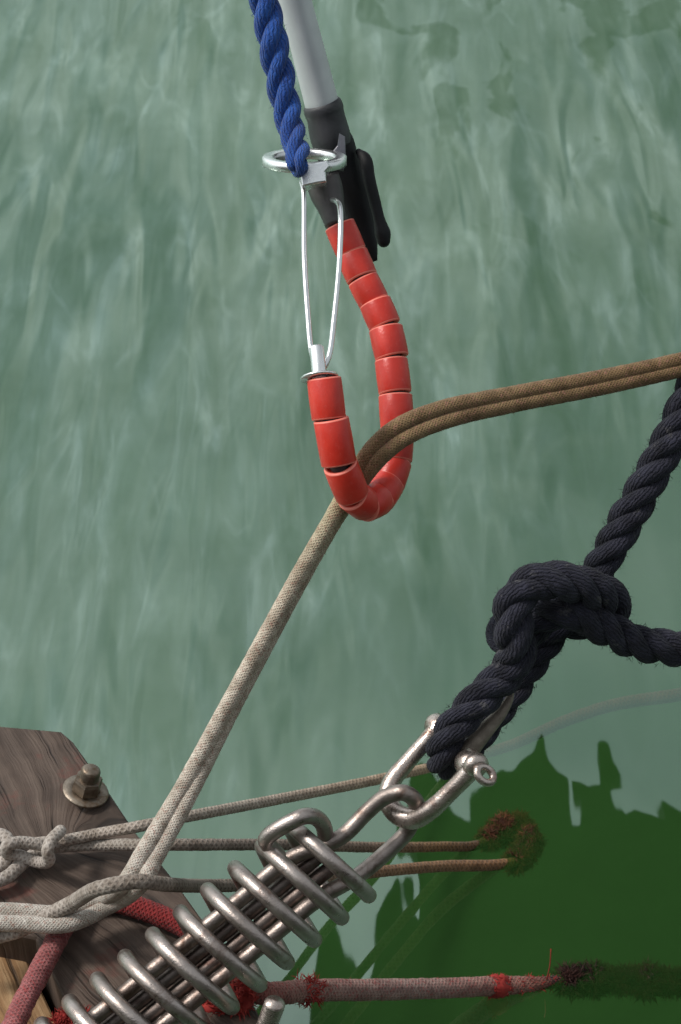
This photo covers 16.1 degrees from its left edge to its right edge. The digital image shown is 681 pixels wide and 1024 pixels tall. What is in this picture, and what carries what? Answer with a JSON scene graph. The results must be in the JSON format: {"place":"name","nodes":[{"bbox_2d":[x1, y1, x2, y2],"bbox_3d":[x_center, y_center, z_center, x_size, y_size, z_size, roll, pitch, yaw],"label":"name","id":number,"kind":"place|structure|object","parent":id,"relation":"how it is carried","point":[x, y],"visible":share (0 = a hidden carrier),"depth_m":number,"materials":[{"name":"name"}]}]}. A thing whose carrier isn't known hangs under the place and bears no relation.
{"place":"outdoors","nodes":[
{"label":"outdoors","id":0,"kind":"place"},
{"bbox_2d":[0,727,258,1023],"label":"pier timber","id":1,"kind":"object","parent":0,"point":[38,768],"visible":0.49,"depth_m":1.87,"materials":[{"name":"brown wood"}]},
{"bbox_2d":[0,957,54,1023],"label":"timber","id":2,"kind":"object","parent":1,"relation":"attached to","point":[12,973],"visible":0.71,"depth_m":1.82,"materials":[{"name":"brown wood"}]},
{"bbox_2d":[0,825,66,886],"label":"grey knot","id":3,"kind":"object","parent":1,"relation":"on","point":[39,854],"visible":1,"depth_m":1.86,"materials":[{"name":"white fabric"}]},
{"bbox_2d":[0,806,546,943],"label":"weathered bight","id":4,"kind":"object","parent":3,"relation":"attached to","point":[518,833],"visible":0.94,"depth_m":2.00,"materials":[{"name":"grey fabric"}]},
{"bbox_2d":[47,1005,90,1023],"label":"red fibre tuft","id":5,"kind":"object","parent":1,"relation":"on","point":[61,1017],"visible":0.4,"depth_m":1.75,"materials":[{"name":"red fabric"}]},
{"bbox_2d":[62,763,108,808],"bbox_3d":[-0.204,0.216,1.924,0.037,0.032,0.038,0,40,0],"label":"timber bolt","id":6,"kind":"object","parent":1,"relation":"on","point":[85,787],"visible":1,"depth_m":1.92,"materials":[{"name":"metal"}]},
{"bbox_2d":[33,784,424,1023],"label":"mooring spring","id":7,"kind":"object","parent":1,"relation":"on","point":[194,988],"visible":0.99,"depth_m":1.69,"materials":[{"name":"metal"}]},
{"bbox_2d":[256,995,284,1023],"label":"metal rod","id":8,"kind":"object","parent":7,"relation":"attached to","point":[272,1009],"visible":1,"depth_m":1.66,"materials":[{"name":"metal"}]},
{"bbox_2d":[379,713,496,829],"bbox_3d":[0.062,0.188,1.724,0.068,0.067,0.093,-17,43,-19],"label":"bow shackle","id":9,"kind":"object","parent":7,"relation":"attached to","point":[471,765],"visible":0.85,"depth_m":1.71,"materials":[{"name":"metal"}]},
{"bbox_2d":[423,378,680,781],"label":"black rope","id":10,"kind":"object","parent":9,"relation":"attached to","point":[542,612],"visible":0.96,"depth_m":1.72,"materials":[{"name":"black fabric"}]},
{"bbox_2d":[460,693,513,752],"bbox_3d":[0.106,0.155,1.726,0.013,0.029,0.068,29,48,30],"label":"thimble","id":11,"kind":"object","parent":10,"relation":"attached to","point":[483,733],"visible":0.72,"depth_m":1.72,"materials":[{"name":"grey metal"}]},
{"bbox_2d":[202,980,261,1019],"bbox_3d":[-0.091,0.362,1.772,0.069,0.046,0.032,0,40,0],"label":"frayed red rope end","id":12,"kind":"object","parent":1,"relation":"on","point":[246,996],"visible":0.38,"depth_m":1.76,"materials":[{"name":"red fabric"}]},
{"bbox_2d":[1,896,680,1023],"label":"red rope","id":13,"kind":"object","parent":1,"relation":"on","point":[597,979],"visible":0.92,"depth_m":1.92,"materials":[{"name":"red fabric"}]},
{"bbox_2d":[35,688,680,846],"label":"thin line","id":14,"kind":"object","parent":1,"relation":"attached to","point":[600,708],"visible":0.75,"depth_m":2.07,"materials":[{"name":"beige fabric"}]},
{"bbox_2d":[262,0,413,521],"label":"mooring hook pole","id":15,"kind":"object","parent":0,"point":[337,182],"visible":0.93,"depth_m":1.74,"materials":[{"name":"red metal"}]},
{"bbox_2d":[249,0,309,179],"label":"blue rope","id":16,"kind":"object","parent":15,"relation":"attached to","point":[275,60],"visible":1,"depth_m":1.71,"materials":[{"name":"blue fabric"}]},
{"bbox_2d":[0,352,680,933],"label":"tan doubled line","id":17,"kind":"object","parent":15,"relation":"hanging from","point":[384,444],"visible":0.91,"depth_m":1.73,"materials":[{"name":"beige fabric"}]},
{"bbox_2d":[0,0,680,1023],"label":"water","id":18,"kind":"structure","parent":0,"point":[166,496],"depth_m":4.50,"materials":[{"name":"green liquid"}]}
]}

